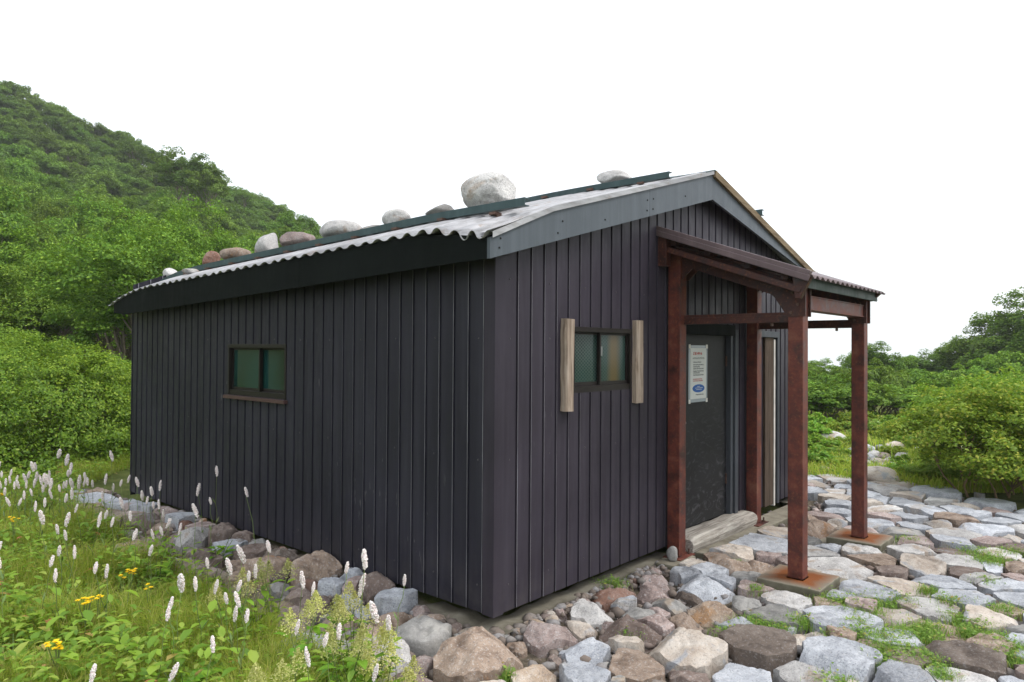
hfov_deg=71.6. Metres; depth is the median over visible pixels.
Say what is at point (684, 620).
paving stone
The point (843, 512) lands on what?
paving stone
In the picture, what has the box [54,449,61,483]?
bistort flower
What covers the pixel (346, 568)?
bistort flower
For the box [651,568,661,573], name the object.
paving stone
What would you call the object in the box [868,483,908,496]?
paving stone
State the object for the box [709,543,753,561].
paving stone
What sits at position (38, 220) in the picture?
hillside tree
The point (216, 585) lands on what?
bistort flower
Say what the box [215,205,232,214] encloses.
hillside tree
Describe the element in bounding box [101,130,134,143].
hillside tree
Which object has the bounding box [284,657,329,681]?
dock plant
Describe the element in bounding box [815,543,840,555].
paving stone
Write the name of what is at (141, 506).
paving stone
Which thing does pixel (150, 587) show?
ragwort
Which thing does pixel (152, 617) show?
meadow grass
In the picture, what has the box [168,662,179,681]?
bistort flower
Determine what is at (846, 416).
shrub
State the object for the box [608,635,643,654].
paving stone
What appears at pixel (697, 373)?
notice sheet
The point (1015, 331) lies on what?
distant tree
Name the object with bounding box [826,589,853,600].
paving stone
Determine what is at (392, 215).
roof boulder
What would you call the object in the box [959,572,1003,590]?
paving stone
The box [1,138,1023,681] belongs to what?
ground
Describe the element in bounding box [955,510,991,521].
paving stone
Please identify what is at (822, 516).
paving stone
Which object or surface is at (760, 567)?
paving stone
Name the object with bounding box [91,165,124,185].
hillside tree
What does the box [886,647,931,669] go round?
paving stone
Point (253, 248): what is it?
hillside tree
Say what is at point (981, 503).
paving stone
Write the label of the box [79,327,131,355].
hillside tree
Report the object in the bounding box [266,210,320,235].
skyline birch
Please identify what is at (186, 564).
paving stone
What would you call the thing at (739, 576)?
paving stone
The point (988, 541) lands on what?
paving stone
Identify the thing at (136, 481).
bistort flower
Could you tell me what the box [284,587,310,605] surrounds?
rock
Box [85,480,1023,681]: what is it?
gravel
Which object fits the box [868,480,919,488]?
paving stone
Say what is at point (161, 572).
dock plant
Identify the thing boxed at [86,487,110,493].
paving stone
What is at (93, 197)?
hillside tree
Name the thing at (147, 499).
bistort flower
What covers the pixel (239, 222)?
hillside tree
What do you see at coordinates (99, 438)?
thicket bush
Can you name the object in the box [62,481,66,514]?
bistort flower
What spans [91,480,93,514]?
bistort flower
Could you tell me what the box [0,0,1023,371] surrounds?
sky
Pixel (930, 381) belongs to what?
distant tree
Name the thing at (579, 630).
paving stone
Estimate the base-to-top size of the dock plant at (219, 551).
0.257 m
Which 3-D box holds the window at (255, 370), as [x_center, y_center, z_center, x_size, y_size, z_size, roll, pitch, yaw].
[-2.242,0.279,6.353,1.056,0.504,0.190,0,-1,41]
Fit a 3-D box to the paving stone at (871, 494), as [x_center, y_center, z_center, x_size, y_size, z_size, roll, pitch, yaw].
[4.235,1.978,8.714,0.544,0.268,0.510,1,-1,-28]
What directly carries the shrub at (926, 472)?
on the ground at (1017, 498)
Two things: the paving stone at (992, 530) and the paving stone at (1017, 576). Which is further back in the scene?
the paving stone at (992, 530)
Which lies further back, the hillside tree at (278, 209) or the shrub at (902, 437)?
the hillside tree at (278, 209)
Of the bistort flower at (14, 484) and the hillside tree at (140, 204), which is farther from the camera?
the hillside tree at (140, 204)
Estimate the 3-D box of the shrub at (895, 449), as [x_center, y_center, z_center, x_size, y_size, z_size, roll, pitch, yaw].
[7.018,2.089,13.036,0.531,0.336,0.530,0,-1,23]
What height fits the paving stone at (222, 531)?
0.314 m
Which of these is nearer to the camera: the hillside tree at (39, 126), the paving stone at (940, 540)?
the paving stone at (940, 540)
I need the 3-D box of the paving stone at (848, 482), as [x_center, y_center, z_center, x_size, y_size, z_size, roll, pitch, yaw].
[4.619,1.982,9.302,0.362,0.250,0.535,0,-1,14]
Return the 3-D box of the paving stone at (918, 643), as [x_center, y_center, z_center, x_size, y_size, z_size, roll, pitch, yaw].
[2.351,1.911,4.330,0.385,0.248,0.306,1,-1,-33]
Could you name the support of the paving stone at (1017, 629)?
on the ground at (1017, 498)
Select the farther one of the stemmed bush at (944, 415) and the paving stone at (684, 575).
the stemmed bush at (944, 415)
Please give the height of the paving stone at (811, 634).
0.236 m
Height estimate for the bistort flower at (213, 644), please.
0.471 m
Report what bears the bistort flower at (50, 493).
on the ground at (1017, 498)
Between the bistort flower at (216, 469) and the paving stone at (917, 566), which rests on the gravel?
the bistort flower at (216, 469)
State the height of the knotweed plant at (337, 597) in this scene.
0.469 m
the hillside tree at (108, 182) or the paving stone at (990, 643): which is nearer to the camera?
the paving stone at (990, 643)
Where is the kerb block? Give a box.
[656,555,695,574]
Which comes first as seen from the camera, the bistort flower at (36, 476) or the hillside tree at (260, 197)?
the bistort flower at (36, 476)
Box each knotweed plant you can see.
[201,567,259,623]
[244,647,315,681]
[251,557,298,621]
[273,590,335,679]
[311,594,351,664]
[316,623,374,681]
[329,581,380,677]
[348,619,402,681]
[355,626,404,681]
[377,655,426,681]
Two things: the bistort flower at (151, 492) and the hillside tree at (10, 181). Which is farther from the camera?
the hillside tree at (10, 181)
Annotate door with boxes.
[685,324,757,552]
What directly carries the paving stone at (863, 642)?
on the ground at (1017, 498)
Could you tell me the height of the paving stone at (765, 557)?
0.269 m
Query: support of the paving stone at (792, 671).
on the ground at (1017, 498)
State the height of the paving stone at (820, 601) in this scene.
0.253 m
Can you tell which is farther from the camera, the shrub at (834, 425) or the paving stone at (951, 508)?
the shrub at (834, 425)
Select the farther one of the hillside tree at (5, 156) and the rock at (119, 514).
the hillside tree at (5, 156)
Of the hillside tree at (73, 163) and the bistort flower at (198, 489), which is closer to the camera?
the bistort flower at (198, 489)
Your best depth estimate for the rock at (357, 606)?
4.75 m
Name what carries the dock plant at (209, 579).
on the ground at (1017, 498)
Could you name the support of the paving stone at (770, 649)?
on the ground at (1017, 498)
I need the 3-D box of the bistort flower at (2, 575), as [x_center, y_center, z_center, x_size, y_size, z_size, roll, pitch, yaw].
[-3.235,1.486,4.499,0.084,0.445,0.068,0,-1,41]
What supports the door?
in the mountain hut
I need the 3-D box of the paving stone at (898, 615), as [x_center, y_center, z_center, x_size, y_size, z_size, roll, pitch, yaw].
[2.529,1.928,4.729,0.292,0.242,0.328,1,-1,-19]
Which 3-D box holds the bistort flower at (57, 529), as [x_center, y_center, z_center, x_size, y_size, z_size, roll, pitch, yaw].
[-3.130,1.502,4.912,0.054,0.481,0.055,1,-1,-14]
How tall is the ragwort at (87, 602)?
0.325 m
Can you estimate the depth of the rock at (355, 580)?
4.97 m
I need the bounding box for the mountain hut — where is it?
[108,170,814,634]
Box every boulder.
[163,268,176,276]
[182,268,199,273]
[202,251,220,263]
[220,247,250,259]
[254,233,278,252]
[279,232,314,246]
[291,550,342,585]
[319,220,361,237]
[382,209,410,223]
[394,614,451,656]
[425,204,453,214]
[433,626,522,681]
[461,171,515,213]
[596,170,631,182]
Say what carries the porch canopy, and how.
attached to the mountain hut
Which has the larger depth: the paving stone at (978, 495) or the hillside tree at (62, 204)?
the hillside tree at (62, 204)
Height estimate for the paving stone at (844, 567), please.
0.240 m
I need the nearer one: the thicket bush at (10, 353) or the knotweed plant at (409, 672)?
the knotweed plant at (409, 672)
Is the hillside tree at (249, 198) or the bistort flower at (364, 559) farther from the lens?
the hillside tree at (249, 198)
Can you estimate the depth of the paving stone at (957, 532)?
6.85 m
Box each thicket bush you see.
[0,326,130,477]
[0,341,130,469]
[0,409,32,462]
[32,349,130,447]
[68,418,129,454]
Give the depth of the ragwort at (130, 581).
4.50 m
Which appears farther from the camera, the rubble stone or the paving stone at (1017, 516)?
the paving stone at (1017, 516)
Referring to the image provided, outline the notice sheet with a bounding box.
[688,344,707,403]
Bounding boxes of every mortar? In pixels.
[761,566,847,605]
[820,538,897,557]
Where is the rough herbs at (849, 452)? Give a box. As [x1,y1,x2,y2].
[808,411,986,483]
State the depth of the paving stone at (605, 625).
4.53 m
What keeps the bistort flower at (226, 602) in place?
on the ground at (1017, 498)
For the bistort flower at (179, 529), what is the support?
on the ground at (1017, 498)
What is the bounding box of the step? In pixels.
[694,505,809,558]
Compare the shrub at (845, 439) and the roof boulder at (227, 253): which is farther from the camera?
the shrub at (845, 439)
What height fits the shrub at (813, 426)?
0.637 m
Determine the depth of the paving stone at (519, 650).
4.19 m
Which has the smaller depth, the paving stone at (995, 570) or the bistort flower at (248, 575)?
the bistort flower at (248, 575)
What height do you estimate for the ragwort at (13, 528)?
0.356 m
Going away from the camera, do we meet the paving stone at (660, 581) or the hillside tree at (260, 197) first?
the paving stone at (660, 581)
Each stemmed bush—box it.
[868,378,1023,498]
[898,456,981,478]
[907,365,1023,463]
[908,402,968,457]
[916,390,1023,495]
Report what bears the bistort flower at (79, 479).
on the ground at (1017, 498)
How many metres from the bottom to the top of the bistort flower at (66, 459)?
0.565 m
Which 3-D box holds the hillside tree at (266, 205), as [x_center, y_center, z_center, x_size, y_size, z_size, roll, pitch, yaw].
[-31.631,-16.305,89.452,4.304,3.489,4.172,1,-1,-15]
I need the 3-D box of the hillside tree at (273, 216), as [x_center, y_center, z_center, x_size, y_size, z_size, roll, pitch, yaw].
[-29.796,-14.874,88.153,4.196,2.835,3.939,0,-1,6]
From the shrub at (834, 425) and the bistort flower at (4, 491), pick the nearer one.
the bistort flower at (4, 491)
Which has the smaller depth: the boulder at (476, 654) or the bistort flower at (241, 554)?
the boulder at (476, 654)
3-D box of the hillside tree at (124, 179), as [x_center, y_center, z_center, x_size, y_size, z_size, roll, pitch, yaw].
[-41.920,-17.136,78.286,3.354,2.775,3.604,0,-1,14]
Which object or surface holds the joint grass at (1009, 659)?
on the ground at (1017, 498)
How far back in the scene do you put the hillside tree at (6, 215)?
27.16 m
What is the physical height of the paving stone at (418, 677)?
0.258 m
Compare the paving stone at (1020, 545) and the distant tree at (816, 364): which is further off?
the distant tree at (816, 364)
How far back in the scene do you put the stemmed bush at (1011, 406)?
8.50 m
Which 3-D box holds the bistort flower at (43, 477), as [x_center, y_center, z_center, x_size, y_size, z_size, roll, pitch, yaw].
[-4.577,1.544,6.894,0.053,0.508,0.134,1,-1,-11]
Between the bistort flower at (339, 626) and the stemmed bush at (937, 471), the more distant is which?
the stemmed bush at (937, 471)
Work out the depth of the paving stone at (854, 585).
5.15 m
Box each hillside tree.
[0,81,11,95]
[0,94,26,111]
[0,107,19,119]
[0,114,29,132]
[0,125,37,146]
[0,131,14,146]
[0,143,33,159]
[0,149,12,160]
[0,155,53,187]
[0,162,21,188]
[0,179,39,279]
[0,182,46,218]
[0,191,73,257]
[0,219,85,384]
[0,242,64,335]
[0,262,80,378]
[2,80,31,99]
[4,162,49,177]
[8,103,44,122]
[11,181,64,204]
[14,92,48,110]
[16,99,39,112]
[16,139,44,154]
[17,118,51,134]
[18,245,73,339]
[20,199,63,225]
[21,150,68,177]
[23,129,52,141]
[23,174,79,200]
[24,220,201,361]
[28,115,73,137]
[28,128,61,154]
[29,216,75,229]
[32,187,77,210]
[35,190,120,244]
[38,101,72,117]
[38,103,64,123]
[40,138,79,161]
[41,197,186,361]
[46,197,76,223]
[48,141,92,165]
[50,133,71,143]
[51,157,79,176]
[51,198,152,248]
[56,112,93,132]
[56,174,74,183]
[56,176,71,188]
[59,196,110,230]
[63,125,94,143]
[63,180,115,200]
[64,164,99,183]
[65,190,93,210]
[67,161,90,176]
[68,184,124,209]
[74,168,127,197]
[79,134,97,155]
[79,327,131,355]
[82,121,113,139]
[84,194,126,220]
[85,139,111,157]
[86,146,122,161]
[86,156,111,166]
[86,157,117,174]
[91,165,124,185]
[95,136,117,148]
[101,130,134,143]
[102,143,140,162]
[103,157,134,180]
[104,150,140,174]
[107,208,212,247]
[110,325,130,348]
[115,195,150,213]
[116,184,139,197]
[118,138,156,152]
[118,172,137,187]
[123,197,152,210]
[125,177,154,191]
[129,194,253,262]
[130,165,166,187]
[133,144,153,169]
[143,147,162,164]
[143,199,158,213]
[144,162,163,167]
[144,186,180,193]
[144,186,180,202]
[146,187,178,212]
[149,191,203,230]
[168,187,205,203]
[183,190,240,234]
[193,227,217,241]
[200,225,232,243]
[207,191,226,203]
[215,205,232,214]
[217,230,250,247]
[221,208,259,229]
[223,218,249,228]
[224,186,267,214]
[225,186,242,205]
[234,225,254,238]
[237,231,261,250]
[239,191,274,203]
[241,206,263,223]
[244,229,268,240]
[245,241,255,250]
[247,203,271,220]
[247,240,254,246]
[252,220,276,234]
[256,198,276,210]
[265,226,296,246]
[267,211,284,219]
[269,204,295,219]
[300,222,320,237]
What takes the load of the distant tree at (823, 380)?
on the ground at (1017, 498)
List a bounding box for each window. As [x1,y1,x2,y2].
[223,344,287,403]
[573,326,631,392]
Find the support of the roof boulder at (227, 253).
on the mountain hut
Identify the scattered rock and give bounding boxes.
[821,431,846,439]
[850,453,874,459]
[868,450,878,456]
[868,466,900,481]
[870,458,884,462]
[877,452,890,457]
[885,441,903,447]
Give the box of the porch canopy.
[656,226,885,580]
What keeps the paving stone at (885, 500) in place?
on the ground at (1017, 498)
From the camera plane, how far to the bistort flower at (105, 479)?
6.89 m
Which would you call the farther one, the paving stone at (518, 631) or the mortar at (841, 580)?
the mortar at (841, 580)
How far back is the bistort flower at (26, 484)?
6.55 m
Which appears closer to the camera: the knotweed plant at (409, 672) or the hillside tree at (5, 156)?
the knotweed plant at (409, 672)
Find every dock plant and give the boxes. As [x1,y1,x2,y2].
[0,633,45,669]
[52,610,86,635]
[87,630,152,669]
[103,589,129,623]
[148,559,174,588]
[164,667,224,681]
[165,586,189,618]
[198,569,228,599]
[207,537,235,566]
[249,597,279,637]
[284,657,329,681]
[328,655,369,681]
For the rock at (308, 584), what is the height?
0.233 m
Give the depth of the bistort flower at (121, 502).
5.89 m
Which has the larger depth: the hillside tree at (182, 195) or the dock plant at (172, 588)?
the hillside tree at (182, 195)
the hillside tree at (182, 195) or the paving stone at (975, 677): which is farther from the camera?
the hillside tree at (182, 195)
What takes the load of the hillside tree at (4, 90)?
on the ground at (1017, 498)
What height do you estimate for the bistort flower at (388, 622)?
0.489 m
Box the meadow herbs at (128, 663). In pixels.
[0,447,404,681]
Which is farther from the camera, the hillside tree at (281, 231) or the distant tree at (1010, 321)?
the hillside tree at (281, 231)
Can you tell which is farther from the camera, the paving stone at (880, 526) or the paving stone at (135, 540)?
the paving stone at (880, 526)
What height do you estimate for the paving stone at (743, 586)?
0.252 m
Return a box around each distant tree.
[808,358,838,374]
[808,364,821,374]
[808,370,845,412]
[808,372,850,411]
[808,379,850,414]
[808,384,893,418]
[826,351,895,373]
[827,373,916,412]
[830,382,940,414]
[836,357,903,411]
[842,341,918,374]
[875,366,916,413]
[880,384,960,416]
[892,368,942,388]
[900,355,937,371]
[904,378,950,402]
[912,348,957,373]
[913,376,969,400]
[921,336,961,369]
[927,363,973,379]
[933,321,1009,369]
[937,375,1023,393]
[939,357,1016,377]
[953,324,1019,365]
[957,286,1023,364]
[963,350,1023,380]
[998,324,1023,354]
[1009,341,1023,352]
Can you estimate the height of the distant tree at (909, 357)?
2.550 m
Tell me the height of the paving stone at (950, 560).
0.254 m
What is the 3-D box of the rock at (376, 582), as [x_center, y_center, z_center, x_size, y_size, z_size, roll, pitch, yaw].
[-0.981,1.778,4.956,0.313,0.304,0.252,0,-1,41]
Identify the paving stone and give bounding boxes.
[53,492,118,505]
[67,502,102,510]
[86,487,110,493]
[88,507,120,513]
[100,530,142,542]
[104,499,141,510]
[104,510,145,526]
[115,539,171,557]
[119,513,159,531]
[123,502,131,510]
[129,502,157,512]
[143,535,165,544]
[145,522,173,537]
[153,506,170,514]
[159,559,205,576]
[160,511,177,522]
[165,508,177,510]
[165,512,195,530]
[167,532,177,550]
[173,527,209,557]
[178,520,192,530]
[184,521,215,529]
[185,548,208,558]
[191,550,225,569]
[205,567,228,583]
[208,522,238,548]
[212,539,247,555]
[225,571,249,588]
[229,559,246,573]
[229,584,261,598]
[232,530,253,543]
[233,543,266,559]
[239,605,313,644]
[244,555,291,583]
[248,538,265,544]
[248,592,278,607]
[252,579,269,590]
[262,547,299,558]
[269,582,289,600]
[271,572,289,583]
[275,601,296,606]
[277,633,328,660]
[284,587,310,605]
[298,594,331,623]
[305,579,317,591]
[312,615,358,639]
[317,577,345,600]
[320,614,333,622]
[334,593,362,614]
[336,639,350,649]
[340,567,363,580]
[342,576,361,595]
[348,625,382,642]
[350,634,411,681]
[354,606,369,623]
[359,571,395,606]
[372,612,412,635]
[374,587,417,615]
[392,671,432,681]
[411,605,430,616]
[413,656,433,677]
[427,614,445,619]
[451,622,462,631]
[458,627,468,633]
[480,679,505,681]
[506,642,526,658]
[510,628,522,641]
[511,664,556,681]
[523,620,578,657]
[524,619,544,623]
[543,611,554,621]
[545,615,558,622]
[547,654,561,670]
[554,608,566,622]
[558,637,610,665]
[559,661,610,681]
[564,604,572,619]
[567,620,597,641]
[570,598,615,630]
[590,587,635,612]
[598,614,662,652]
[602,622,612,629]
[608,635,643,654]
[609,648,664,681]
[610,595,636,610]
[610,675,624,681]
[620,607,655,619]
[636,584,670,606]
[636,613,674,635]
[640,574,669,594]
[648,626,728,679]
[649,607,670,618]
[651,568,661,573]
[652,598,687,616]
[656,566,667,575]
[668,612,703,631]
[669,566,699,585]
[669,670,709,681]
[675,591,702,607]
[677,573,734,604]
[679,558,706,566]
[687,601,735,627]
[690,562,728,575]
[703,552,731,563]
[705,628,721,637]
[706,574,735,593]
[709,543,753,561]
[712,662,771,681]
[717,558,752,571]
[717,616,751,629]
[719,624,796,674]
[729,533,787,555]
[731,571,760,587]
[732,595,761,614]
[737,579,775,597]
[742,604,805,633]
[748,560,773,573]
[755,550,781,564]
[758,526,787,538]
[761,590,811,615]
[773,660,837,681]
[775,555,787,565]
[775,625,796,634]
[793,634,805,645]
[799,635,882,681]
[802,605,883,639]
[804,632,825,636]
[808,475,822,482]
[808,480,830,489]
[808,486,828,500]
[808,510,844,521]
[808,513,816,520]
[808,519,836,538]
[808,535,821,545]
[808,545,839,557]
[808,556,873,580]
[813,596,842,605]
[815,474,850,483]
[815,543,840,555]
[817,493,850,503]
[823,498,850,509]
[823,507,850,517]
[825,488,845,493]
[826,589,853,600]
[826,625,856,640]
[827,518,847,528]
[834,484,850,488]
[839,578,901,608]
[841,543,880,556]
[843,525,877,532]
[845,516,894,533]
[845,596,877,613]
[846,488,881,497]
[846,553,896,571]
[847,480,876,485]
[850,498,883,506]
[858,639,887,651]
[862,626,924,648]
[867,575,931,597]
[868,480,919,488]
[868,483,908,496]
[868,505,902,512]
[868,512,901,525]
[871,496,890,504]
[872,659,934,681]
[875,565,907,579]
[877,607,921,625]
[881,527,924,538]
[886,544,936,558]
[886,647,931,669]
[888,497,924,507]
[888,511,928,523]
[889,491,925,502]
[896,521,933,534]
[896,596,959,625]
[897,535,933,548]
[899,553,946,579]
[903,504,946,519]
[907,621,980,643]
[909,485,961,502]
[911,574,976,590]
[923,519,951,528]
[924,496,960,504]
[924,640,1006,681]
[925,527,982,540]
[925,665,996,681]
[928,501,945,507]
[929,553,983,573]
[930,534,978,550]
[931,588,995,613]
[932,547,976,557]
[933,512,978,527]
[940,505,974,512]
[948,566,987,578]
[950,502,980,509]
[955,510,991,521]
[958,522,1014,536]
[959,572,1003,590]
[962,604,1017,632]
[964,497,1016,512]
[965,632,1015,664]
[970,535,1012,548]
[974,492,984,497]
[976,559,1003,575]
[977,547,1021,567]
[978,578,1023,593]
[980,517,1021,525]
[982,507,1011,516]
[991,603,1023,621]
[993,592,1023,609]
[995,512,1023,522]
[998,543,1023,554]
[998,675,1023,681]
[1001,534,1022,542]
[1001,573,1023,581]
[1002,624,1023,635]
[1005,561,1023,574]
[1005,632,1023,644]
[1008,524,1023,535]
[1011,664,1023,679]
[1013,509,1023,514]
[1013,648,1023,661]
[1016,531,1023,538]
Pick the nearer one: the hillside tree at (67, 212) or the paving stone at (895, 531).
the paving stone at (895, 531)
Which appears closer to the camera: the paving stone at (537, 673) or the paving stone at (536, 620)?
the paving stone at (537, 673)
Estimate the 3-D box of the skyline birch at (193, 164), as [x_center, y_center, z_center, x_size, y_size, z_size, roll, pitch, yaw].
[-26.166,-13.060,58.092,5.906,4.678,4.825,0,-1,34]
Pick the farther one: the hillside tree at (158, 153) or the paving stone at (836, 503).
the hillside tree at (158, 153)
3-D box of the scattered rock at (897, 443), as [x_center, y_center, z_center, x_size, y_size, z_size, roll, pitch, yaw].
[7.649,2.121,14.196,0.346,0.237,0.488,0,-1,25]
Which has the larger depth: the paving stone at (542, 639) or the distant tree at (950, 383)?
the distant tree at (950, 383)
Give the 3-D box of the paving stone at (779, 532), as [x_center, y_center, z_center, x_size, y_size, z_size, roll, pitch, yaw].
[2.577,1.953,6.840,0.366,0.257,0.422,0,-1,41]
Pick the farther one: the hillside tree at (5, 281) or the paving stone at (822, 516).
the hillside tree at (5, 281)
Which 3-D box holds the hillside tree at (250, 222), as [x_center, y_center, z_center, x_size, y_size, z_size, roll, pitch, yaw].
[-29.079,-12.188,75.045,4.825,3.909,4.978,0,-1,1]
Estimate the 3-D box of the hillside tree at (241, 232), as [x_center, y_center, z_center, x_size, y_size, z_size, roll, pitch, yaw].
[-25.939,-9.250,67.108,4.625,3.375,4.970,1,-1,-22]
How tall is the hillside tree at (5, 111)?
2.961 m
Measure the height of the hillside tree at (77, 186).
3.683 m
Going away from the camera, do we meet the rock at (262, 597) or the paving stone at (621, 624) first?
the paving stone at (621, 624)
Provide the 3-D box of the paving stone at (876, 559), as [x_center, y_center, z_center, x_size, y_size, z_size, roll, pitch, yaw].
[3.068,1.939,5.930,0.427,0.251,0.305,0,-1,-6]
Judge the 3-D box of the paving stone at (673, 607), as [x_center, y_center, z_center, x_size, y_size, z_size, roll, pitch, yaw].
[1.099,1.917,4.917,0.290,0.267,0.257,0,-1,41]
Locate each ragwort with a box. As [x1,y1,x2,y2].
[8,516,19,547]
[44,639,63,681]
[76,596,94,636]
[95,594,103,629]
[125,568,136,601]
[144,583,152,608]
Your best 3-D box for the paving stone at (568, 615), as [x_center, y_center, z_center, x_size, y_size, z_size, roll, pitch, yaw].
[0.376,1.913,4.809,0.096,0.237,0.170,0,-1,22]
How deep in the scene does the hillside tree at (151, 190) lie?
74.45 m
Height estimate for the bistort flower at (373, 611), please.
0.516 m
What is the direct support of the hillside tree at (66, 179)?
on the ground at (1017, 498)
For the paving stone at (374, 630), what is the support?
on the ground at (1017, 498)
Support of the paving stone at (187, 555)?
on the ground at (1017, 498)
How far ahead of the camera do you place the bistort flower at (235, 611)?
3.41 m
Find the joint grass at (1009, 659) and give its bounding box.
[497,533,1023,681]
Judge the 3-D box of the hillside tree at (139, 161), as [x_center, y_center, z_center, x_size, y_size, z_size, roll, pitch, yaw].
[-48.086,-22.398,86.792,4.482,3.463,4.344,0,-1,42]
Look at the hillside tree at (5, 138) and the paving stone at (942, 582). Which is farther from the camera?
the hillside tree at (5, 138)
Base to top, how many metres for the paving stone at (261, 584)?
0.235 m
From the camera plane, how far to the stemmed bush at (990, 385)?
11.28 m
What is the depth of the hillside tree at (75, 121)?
88.64 m
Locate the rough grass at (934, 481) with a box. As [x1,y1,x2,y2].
[808,410,1023,492]
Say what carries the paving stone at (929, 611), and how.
on the ground at (1017, 498)
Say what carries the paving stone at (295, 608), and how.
on the ground at (1017, 498)
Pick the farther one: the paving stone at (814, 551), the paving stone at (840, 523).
the paving stone at (840, 523)
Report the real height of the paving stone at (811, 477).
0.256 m
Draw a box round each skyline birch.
[117,136,150,165]
[146,145,200,201]
[157,152,224,204]
[184,160,231,212]
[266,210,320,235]
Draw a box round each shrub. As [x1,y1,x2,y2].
[808,412,834,427]
[808,420,832,434]
[808,432,841,449]
[808,446,838,465]
[821,446,850,459]
[823,420,850,430]
[823,458,850,468]
[835,436,869,445]
[836,410,884,421]
[842,418,881,436]
[872,414,913,432]
[879,445,906,456]
[884,460,910,474]
[888,454,916,463]
[889,434,922,447]
[906,464,945,482]
[914,441,961,453]
[942,477,959,486]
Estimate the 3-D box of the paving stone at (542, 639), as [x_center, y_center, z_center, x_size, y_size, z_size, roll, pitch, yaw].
[0.222,1.887,4.361,0.322,0.282,0.272,1,-1,-36]
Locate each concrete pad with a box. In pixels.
[757,564,839,598]
[826,528,893,551]
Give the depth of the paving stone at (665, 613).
4.78 m
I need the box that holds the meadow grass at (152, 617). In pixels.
[0,447,383,681]
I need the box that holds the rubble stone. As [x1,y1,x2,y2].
[666,546,677,561]
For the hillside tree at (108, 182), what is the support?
on the ground at (1017, 498)
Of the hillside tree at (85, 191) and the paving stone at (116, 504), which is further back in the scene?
the hillside tree at (85, 191)
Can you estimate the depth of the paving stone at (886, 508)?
7.88 m
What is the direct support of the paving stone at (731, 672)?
on the ground at (1017, 498)
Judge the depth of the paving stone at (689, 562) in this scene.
5.74 m
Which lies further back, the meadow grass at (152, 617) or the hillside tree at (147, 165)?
the hillside tree at (147, 165)
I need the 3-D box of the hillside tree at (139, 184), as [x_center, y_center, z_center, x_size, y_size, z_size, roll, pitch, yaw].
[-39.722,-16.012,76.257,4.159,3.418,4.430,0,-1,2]
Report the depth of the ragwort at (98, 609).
3.95 m
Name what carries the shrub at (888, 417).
on the ground at (1017, 498)
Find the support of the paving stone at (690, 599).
on the ground at (1017, 498)
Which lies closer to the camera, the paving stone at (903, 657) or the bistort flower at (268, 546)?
the paving stone at (903, 657)
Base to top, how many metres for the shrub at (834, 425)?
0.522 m
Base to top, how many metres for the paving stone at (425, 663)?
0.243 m
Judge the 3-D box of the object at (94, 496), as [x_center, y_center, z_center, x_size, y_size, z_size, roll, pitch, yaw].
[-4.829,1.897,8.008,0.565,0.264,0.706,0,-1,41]
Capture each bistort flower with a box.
[0,481,4,507]
[0,541,5,601]
[0,559,5,632]
[3,487,5,521]
[5,497,14,526]
[8,480,19,520]
[13,481,18,517]
[17,498,22,529]
[21,473,29,511]
[22,491,28,523]
[24,481,27,514]
[26,488,32,528]
[27,461,34,535]
[32,475,42,510]
[34,501,42,551]
[35,472,40,509]
[36,498,46,546]
[38,510,47,570]
[40,474,49,514]
[41,473,45,506]
[41,484,50,527]
[42,555,54,608]
[47,478,52,522]
[48,489,56,531]
[53,568,67,631]
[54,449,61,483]
[55,524,62,578]
[56,545,62,595]
[58,484,60,514]
[61,488,73,519]
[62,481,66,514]
[62,494,67,543]
[62,545,76,598]
[63,530,78,599]
[64,454,69,466]
[64,512,70,575]
[68,463,72,493]
[68,478,73,513]
[74,475,81,525]
[74,504,83,552]
[81,472,86,505]
[83,479,87,507]
[88,512,101,569]
[89,663,96,681]
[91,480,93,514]
[91,491,103,545]
[93,561,107,630]
[101,510,107,549]
[102,474,107,512]
[105,564,110,635]
[107,483,114,527]
[109,451,115,519]
[110,517,117,566]
[119,480,128,536]
[119,497,131,545]
[125,511,132,561]
[127,475,131,502]
[132,528,137,596]
[135,477,141,538]
[140,490,146,540]
[141,496,148,542]
[143,529,153,586]
[148,486,153,551]
[148,545,153,593]
[149,526,162,588]
[152,501,155,538]
[152,606,170,681]
[157,499,166,547]
[160,509,164,557]
[165,518,172,576]
[168,573,184,650]
[168,596,174,678]
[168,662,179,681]
[178,523,186,564]
[192,503,198,574]
[193,576,208,642]
[196,483,202,531]
[205,557,213,620]
[206,636,215,681]
[209,497,212,549]
[212,466,218,521]
[214,579,229,656]
[224,592,232,657]
[225,558,235,623]
[226,591,240,656]
[233,606,244,677]
[236,544,248,605]
[236,580,250,658]
[237,609,249,678]
[240,570,250,645]
[244,487,255,542]
[253,564,261,623]
[265,540,270,611]
[290,619,299,681]
[296,571,304,646]
[303,582,317,652]
[304,646,310,681]
[322,632,339,681]
[331,623,341,679]
[338,561,348,661]
[356,548,367,654]
[358,573,368,651]
[364,600,379,667]
[372,664,378,681]
[385,615,396,679]
[393,574,406,635]

